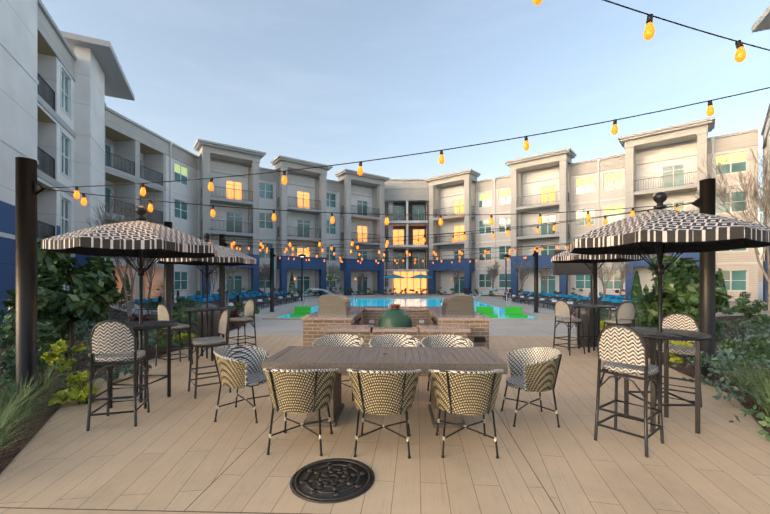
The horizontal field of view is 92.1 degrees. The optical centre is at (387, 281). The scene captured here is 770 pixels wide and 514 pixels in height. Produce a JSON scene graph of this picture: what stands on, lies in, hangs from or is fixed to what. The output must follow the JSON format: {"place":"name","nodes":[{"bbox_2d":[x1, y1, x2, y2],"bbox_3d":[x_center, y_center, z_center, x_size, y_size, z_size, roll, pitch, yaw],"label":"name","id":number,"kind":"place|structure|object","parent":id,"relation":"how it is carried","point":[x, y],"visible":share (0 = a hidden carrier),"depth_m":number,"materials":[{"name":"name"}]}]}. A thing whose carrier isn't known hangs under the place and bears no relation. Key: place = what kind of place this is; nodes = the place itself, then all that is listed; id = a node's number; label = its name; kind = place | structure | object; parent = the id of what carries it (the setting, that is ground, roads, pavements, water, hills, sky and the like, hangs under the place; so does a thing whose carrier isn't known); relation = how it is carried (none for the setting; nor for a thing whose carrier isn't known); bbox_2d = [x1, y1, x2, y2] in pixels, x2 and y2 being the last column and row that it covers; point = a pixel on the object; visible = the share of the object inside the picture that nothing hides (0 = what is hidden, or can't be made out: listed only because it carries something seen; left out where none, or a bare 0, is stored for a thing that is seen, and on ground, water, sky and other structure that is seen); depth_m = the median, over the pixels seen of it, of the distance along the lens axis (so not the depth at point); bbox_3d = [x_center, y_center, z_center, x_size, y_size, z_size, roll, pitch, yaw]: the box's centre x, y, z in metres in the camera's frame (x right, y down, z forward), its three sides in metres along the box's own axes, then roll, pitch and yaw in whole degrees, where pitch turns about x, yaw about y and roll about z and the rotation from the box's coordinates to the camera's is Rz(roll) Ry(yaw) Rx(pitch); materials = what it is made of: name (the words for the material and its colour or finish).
{"place":"outdoors","nodes":[
{"label":"outdoors","id":0,"kind":"place"},
{"bbox_2d":[0,334,302,510],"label":"patio","id":1,"kind":"structure","parent":0,"point":[179,449],"depth_m":3.68,"materials":[{"name":"brown wood"}]},
{"bbox_2d":[86,320,149,430],"bbox_3d":[-3.094,1.024,4.288,0.476,1.205,0.508,0,0,-16],"label":"bar stool","id":2,"kind":"object","parent":1,"relation":"on","point":[115,341],"visible":1,"depth_m":4.11,"materials":[{"name":"grey wicker"}]},
{"bbox_2d":[41,206,216,402],"bbox_3d":[-3.309,0.308,4.969,1.817,2.635,1.817,0,0,-22],"label":"umbrella","id":3,"kind":"object","parent":1,"relation":"on","point":[141,238],"visible":1,"depth_m":4.60,"materials":[{"name":"fabric"}]},
{"bbox_2d":[110,321,178,408],"bbox_3d":[-3.309,1.099,4.969,0.880,1.052,0.880,0,0,2],"label":"bar table","id":4,"kind":"object","parent":1,"relation":"on","point":[136,326],"visible":0.6,"depth_m":4.93,"materials":[{"name":"grey metal"}]},
{"bbox_2d":[155,304,192,365],"bbox_3d":[-4.111,1.024,7.125,0.476,1.205,0.508,0,0,32],"label":"bar stool","id":5,"kind":"object","parent":1,"relation":"on","point":[163,313],"visible":0.77,"depth_m":7.03,"materials":[{"name":"grey wicker"}]},
{"bbox_2d":[154,233,255,358],"bbox_3d":[-3.797,0.308,7.776,1.817,2.635,1.817,0,0,7],"label":"umbrella","id":6,"kind":"object","parent":1,"relation":"on","point":[226,256],"visible":0.67,"depth_m":7.71,"materials":[{"name":"fabric"}]},
{"bbox_2d":[183,307,229,360],"bbox_3d":[-3.797,1.099,7.776,0.880,1.052,0.880,0,0,2],"label":"bar table","id":7,"kind":"object","parent":1,"relation":"on","point":[204,309],"visible":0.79,"depth_m":7.53,"materials":[{"name":"grey metal"}]},
{"bbox_2d":[188,309,230,398],"bbox_3d":[-2.605,1.024,5.431,0.508,1.205,0.476,0,0,-39],"label":"bar stool","id":8,"kind":"object","parent":1,"relation":"on","point":[218,340],"visible":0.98,"depth_m":5.38,"materials":[{"name":"grey wicker"}]},
{"bbox_2d":[228,299,256,346],"bbox_3d":[-3.339,1.024,8.491,0.476,1.205,0.508,0,0,37],"label":"bar stool","id":9,"kind":"object","parent":1,"relation":"on","point":[249,307],"visible":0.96,"depth_m":8.52,"materials":[{"name":"grey wicker"}]},
{"bbox_2d":[213,345,272,422],"bbox_3d":[-1.776,1.214,4.509,0.616,0.823,0.739,0,0,4],"label":"dining chair","id":10,"kind":"object","parent":1,"relation":"on","point":[239,366],"visible":0.94,"depth_m":4.38,"materials":[{"name":"grey wicker"}]},
{"bbox_2d":[105,106,198,301],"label":"building","id":11,"kind":"structure","parent":0,"point":[135,152],"depth_m":31.18,"materials":[{"name":"white paint"}]},
{"bbox_2d":[185,376,558,513],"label":"patio","id":12,"kind":"structure","parent":0,"point":[469,473],"depth_m":3.21,"materials":[{"name":"brown wood"}]},
{"bbox_2d":[263,367,338,455],"bbox_3d":[-0.862,1.214,3.654,0.739,0.823,0.616,0,0,3],"label":"dining chair","id":13,"kind":"object","parent":12,"relation":"on","point":[300,391],"visible":1,"depth_m":3.44,"materials":[{"name":"grey wicker"}]},
{"bbox_2d":[290,458,374,503],"bbox_3d":[-0.451,1.615,3.043,0.690,0.016,0.690,0,0,2],"label":"manhole cover","id":14,"kind":"object","parent":12,"relation":"on","point":[331,480],"visible":1,"depth_m":2.99,"materials":[{"name":"metal"}]},
{"bbox_2d":[312,334,363,400],"bbox_3d":[-0.705,1.214,5.336,0.739,0.823,0.616,0,0,4],"label":"dining chair","id":15,"kind":"object","parent":12,"relation":"on","point":[341,340],"visible":0.33,"depth_m":5.55,"materials":[{"name":"grey wicker"}]},
{"bbox_2d":[346,368,420,458],"bbox_3d":[-0.043,1.214,3.607,0.739,0.823,0.616,0,0,3],"label":"dining chair","id":16,"kind":"object","parent":12,"relation":"on","point":[383,392],"visible":1,"depth_m":3.39,"materials":[{"name":"grey wicker"}]},
{"bbox_2d":[261,346,507,428],"bbox_3d":[-0.035,1.246,4.430,2.620,0.758,0.980,0,0,2],"label":"dining table","id":17,"kind":"object","parent":12,"relation":"on","point":[343,359],"visible":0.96,"depth_m":4.16,"materials":[{"name":"brown wood"}]},
{"bbox_2d":[369,334,420,400],"bbox_3d":[0.095,1.214,5.329,0.739,0.823,0.616,0,0,2],"label":"dining chair","id":18,"kind":"object","parent":12,"relation":"on","point":[394,340],"visible":0.35,"depth_m":5.55,"materials":[{"name":"grey wicker"}]},
{"bbox_2d":[301,306,491,375],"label":"grill island","id":19,"kind":"structure","parent":12,"relation":"on","point":[474,328],"depth_m":6.81,"materials":[{"name":"brick"}]},
{"bbox_2d":[318,294,360,324],"bbox_3d":[-0.995,0.900,7.783,0.780,1.230,0.778,0,0,2],"label":"grill","id":20,"kind":"object","parent":19,"relation":"on","point":[334,304],"visible":0.81,"depth_m":7.40,"materials":[{"name":"fabric"}]},
{"bbox_2d":[379,304,411,326],"bbox_3d":[0.136,0.875,6.886,0.690,0.900,0.684,0,0,2],"label":"kamado grill","id":21,"kind":"object","parent":19,"relation":"on","point":[394,316],"visible":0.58,"depth_m":6.67,"materials":[{"name":"green ceramic"}]},
{"bbox_2d":[431,294,473,324],"bbox_3d":[1.324,0.900,7.706,0.780,1.230,0.778,0,0,2],"label":"grill","id":22,"kind":"object","parent":19,"relation":"on","point":[457,304],"visible":0.83,"depth_m":7.32,"materials":[{"name":"fabric"}]},
{"bbox_2d":[421,334,473,401],"bbox_3d":[0.834,1.214,5.285,0.739,0.823,0.616,0,0,3],"label":"dining chair","id":23,"kind":"object","parent":12,"relation":"on","point":[443,340],"visible":0.38,"depth_m":5.50,"materials":[{"name":"grey wicker"}]},
{"bbox_2d":[428,369,503,458],"bbox_3d":[0.758,1.214,3.601,0.739,0.823,0.616,0,0,1],"label":"dining chair","id":24,"kind":"object","parent":12,"relation":"on","point":[466,392],"visible":1,"depth_m":3.39,"materials":[{"name":"grey wicker"}]},
{"bbox_2d":[0,282,767,473],"bbox_3d":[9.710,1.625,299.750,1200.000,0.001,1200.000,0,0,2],"label":"ground","id":25,"kind":"structure","parent":0,"point":[496,327],"depth_m":15.28,"materials":[{"name":"concrete"}]},
{"bbox_2d":[0,0,134,323],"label":"building","id":26,"kind":"structure","parent":25,"relation":"on","point":[57,85],"depth_m":17.62,"materials":[{"name":"white paint"}]},
{"bbox_2d":[138,278,250,302],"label":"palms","id":27,"kind":"object","parent":25,"relation":"on","point":[177,294],"visible":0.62,"depth_m":21.64,"materials":[{"name":"green plant"}]},
{"bbox_2d":[193,139,392,297],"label":"building wing","id":28,"kind":"structure","parent":25,"relation":"on","point":[315,190],"depth_m":40.69,"materials":[{"name":"grey paint"}]},
{"bbox_2d":[172,254,509,301],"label":"lamp posts","id":29,"kind":"object","parent":25,"relation":"on","point":[303,255],"visible":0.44,"depth_m":30.13,"materials":[{"name":"grey metal"}]},
{"bbox_2d":[15,157,719,405],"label":"posts","id":30,"kind":"object","parent":25,"relation":"on","point":[25,272],"visible":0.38,"depth_m":4.87,"materials":[{"name":"black metal"}]},
{"bbox_2d":[553,250,592,274],"bbox_3d":[6.301,-0.625,12.531,1.481,0.850,0.105,0,0,-5],"label":"television","id":31,"kind":"object","parent":30,"relation":"attached to","point":[571,269],"visible":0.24,"depth_m":12.47,"materials":[{"name":"grey"}]},
{"bbox_2d":[252,261,503,295],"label":"trees","id":32,"kind":"object","parent":25,"relation":"on","point":[491,272],"visible":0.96,"depth_m":37.92,"materials":[{"name":"brown plant"}]},
{"bbox_2d":[0,408,763,513],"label":"patio joint base","id":33,"kind":"object","parent":25,"relation":"on","point":[239,512],"depth_m":2.63,"materials":[{"name":"brown wood"}]},
{"bbox_2d":[0,508,254,513],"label":"patio border","id":34,"kind":"object","parent":33,"relation":"on","point":[28,511],"depth_m":2.60,"materials":[{"name":"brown wood"}]},
{"bbox_2d":[0,294,769,472],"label":"planting beds","id":35,"kind":"object","parent":25,"relation":"on","point":[7,458],"visible":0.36,"depth_m":6.33,"materials":[{"name":"green plant"}]},
{"bbox_2d":[2,235,731,352],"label":"magnolias","id":36,"kind":"object","parent":35,"relation":"on","point":[97,294],"visible":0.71,"depth_m":8.32,"materials":[{"name":"green plant"}]},
{"bbox_2d":[0,287,769,405],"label":"shrubs","id":37,"kind":"object","parent":35,"relation":"on","point":[48,333],"visible":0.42,"depth_m":6.82,"materials":[{"name":"green plant"}]},
{"bbox_2d":[0,309,769,440],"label":"shrubs","id":38,"kind":"object","parent":35,"relation":"on","point":[760,326],"visible":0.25,"depth_m":6.70,"materials":[{"name":"green plant"}]},
{"bbox_2d":[0,350,769,463],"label":"ornamental grass","id":39,"kind":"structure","parent":25,"relation":"on","point":[20,399],"depth_m":4.59,"materials":[{"name":"green plant"}]},
{"bbox_2d":[133,291,648,314],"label":"lounge chairs","id":40,"kind":"object","parent":25,"relation":"on","point":[611,300],"visible":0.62,"depth_m":22.96,"materials":[{"name":"blue"}]},
{"bbox_2d":[382,274,431,294],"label":"patio umbrellas","id":41,"kind":"object","parent":25,"relation":"on","point":[393,276],"visible":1,"depth_m":42.27,"materials":[{"name":"teal fabric"}]},
{"bbox_2d":[262,298,557,319],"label":"pool","id":42,"kind":"structure","parent":25,"relation":"in","point":[499,310],"depth_m":25.10,"materials":[{"name":"teal liquid"}]},
{"bbox_2d":[303,288,509,306],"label":"pool rails","id":43,"kind":"object","parent":42,"relation":"on","point":[405,299],"visible":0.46,"depth_m":21.71,"materials":[{"name":"silver metal"}]},
{"bbox_2d":[290,306,527,317],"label":"pool chairs","id":44,"kind":"object","parent":42,"relation":"on","point":[510,312],"visible":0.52,"depth_m":17.04,"materials":[{"name":"green plastic"}]},
{"bbox_2d":[228,294,615,315],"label":"lounge chairs","id":45,"kind":"object","parent":25,"relation":"on","point":[568,302],"visible":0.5,"depth_m":24.05,"materials":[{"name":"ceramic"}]},
{"bbox_2d":[76,134,769,324],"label":"bare trees","id":46,"kind":"object","parent":25,"relation":"on","point":[753,196],"visible":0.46,"depth_m":14.56,"materials":[{"name":"brown plant"}]},
{"bbox_2d":[117,267,729,317],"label":"conifers","id":47,"kind":"object","parent":25,"relation":"on","point":[636,282],"visible":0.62,"depth_m":17.06,"materials":[{"name":"green plant"}]},
{"bbox_2d":[423,117,758,301],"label":"building wing","id":48,"kind":"structure","parent":25,"relation":"on","point":[644,168],"depth_m":37.27,"materials":[{"name":"beige paint"}]},
{"bbox_2d":[752,5,769,32],"bbox_3d":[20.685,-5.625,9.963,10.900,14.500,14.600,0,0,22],"label":"roof overhang","id":49,"kind":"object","parent":25,"relation":"on","point":[762,23],"depth_m":18.11,"materials":[{"name":"white"}]},
{"bbox_2d":[761,103,769,302],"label":"link building","id":50,"kind":"structure","parent":25,"relation":"on","point":[765,132],"depth_m":28.30,"materials":[{"name":"white paint"}]},
{"bbox_2d":[34,0,769,263],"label":"string lights","id":51,"kind":"object","parent":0,"point":[649,32],"visible":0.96,"depth_m":5.14},
{"bbox_2d":[41,0,769,281],"label":"sky","id":52,"kind":"structure","parent":0,"point":[327,82],"materials":[{"name":"blue"}]},
{"bbox_2d":[384,179,428,292],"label":"apartment building","id":53,"kind":"structure","parent":0,"point":[408,196],"depth_m":49.89,"materials":[{"name":"white paint"}]},
{"bbox_2d":[489,336,769,513],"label":"patio","id":54,"kind":"structure","parent":0,"point":[719,464],"depth_m":3.61,"materials":[{"name":"brown wood"}]},
{"bbox_2d":[197,303,633,347],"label":"trash cans","id":55,"kind":"object","parent":54,"relation":"on","point":[584,314],"visible":0.56,"depth_m":9.13,"materials":[{"name":"grey"}]},
{"bbox_2d":[501,347,561,427],"bbox_3d":[1.707,1.214,4.373,0.616,0.823,0.739,0,0,2],"label":"dining chair","id":56,"kind":"object","parent":54,"relation":"on","point":[534,369],"visible":1,"depth_m":4.18,"materials":[{"name":"grey wicker"}]},
{"bbox_2d":[553,300,584,355],"bbox_3d":[4.075,1.024,8.367,0.508,1.205,0.476,0,0,-23],"label":"bar stool","id":57,"kind":"object","parent":54,"relation":"on","point":[562,308],"visible":1,"depth_m":8.25,"materials":[{"name":"grey wicker"}]},
{"bbox_2d":[573,305,615,352],"bbox_3d":[4.807,1.099,8.653,0.880,1.052,0.880,0,0,2],"label":"bar table","id":58,"kind":"object","parent":54,"relation":"on","point":[592,306],"visible":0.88,"depth_m":8.44,"materials":[{"name":"grey metal"}]},
{"bbox_2d":[551,249,644,350],"bbox_3d":[4.807,0.258,8.653,1.817,2.735,1.817,0,0,21],"label":"umbrella","id":59,"kind":"object","parent":54,"relation":"on","point":[566,256],"visible":0.44,"depth_m":8.59,"materials":[{"name":"fabric"}]},
{"bbox_2d":[603,301,635,327],"bbox_3d":[4.937,1.024,7.925,0.476,1.205,0.508,0,0,-8],"label":"bar stool","id":60,"kind":"object","parent":54,"relation":"on","point":[626,310],"visible":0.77,"depth_m":7.71,"materials":[{"name":"grey wicker"}]},
{"bbox_2d":[594,325,663,457],"bbox_3d":[2.425,1.024,3.734,0.508,1.205,0.476,0,0,-37],"label":"bar stool","id":61,"kind":"object","parent":54,"relation":"on","point":[622,349],"visible":1,"depth_m":3.62,"materials":[{"name":"grey wicker"}]},
{"bbox_2d":[624,327,710,433],"bbox_3d":[3.079,1.099,4.197,0.880,1.052,0.880,0,0,2],"label":"bar table","id":62,"kind":"object","parent":54,"relation":"on","point":[666,335],"visible":0.85,"depth_m":3.96,"materials":[{"name":"grey metal"}]},
{"bbox_2d":[568,192,769,424],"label":"umbrella","id":63,"kind":"object","parent":54,"relation":"on","point":[660,230],"visible":1,"depth_m":3.88,"materials":[{"name":"fabric"}]},
{"bbox_2d":[656,313,701,406],"bbox_3d":[3.713,1.024,4.755,0.476,1.205,0.508,0,0,41],"label":"bar stool","id":64,"kind":"object","parent":54,"relation":"on","point":[681,321],"visible":0.48,"depth_m":4.82,"materials":[{"name":"grey wicker"}]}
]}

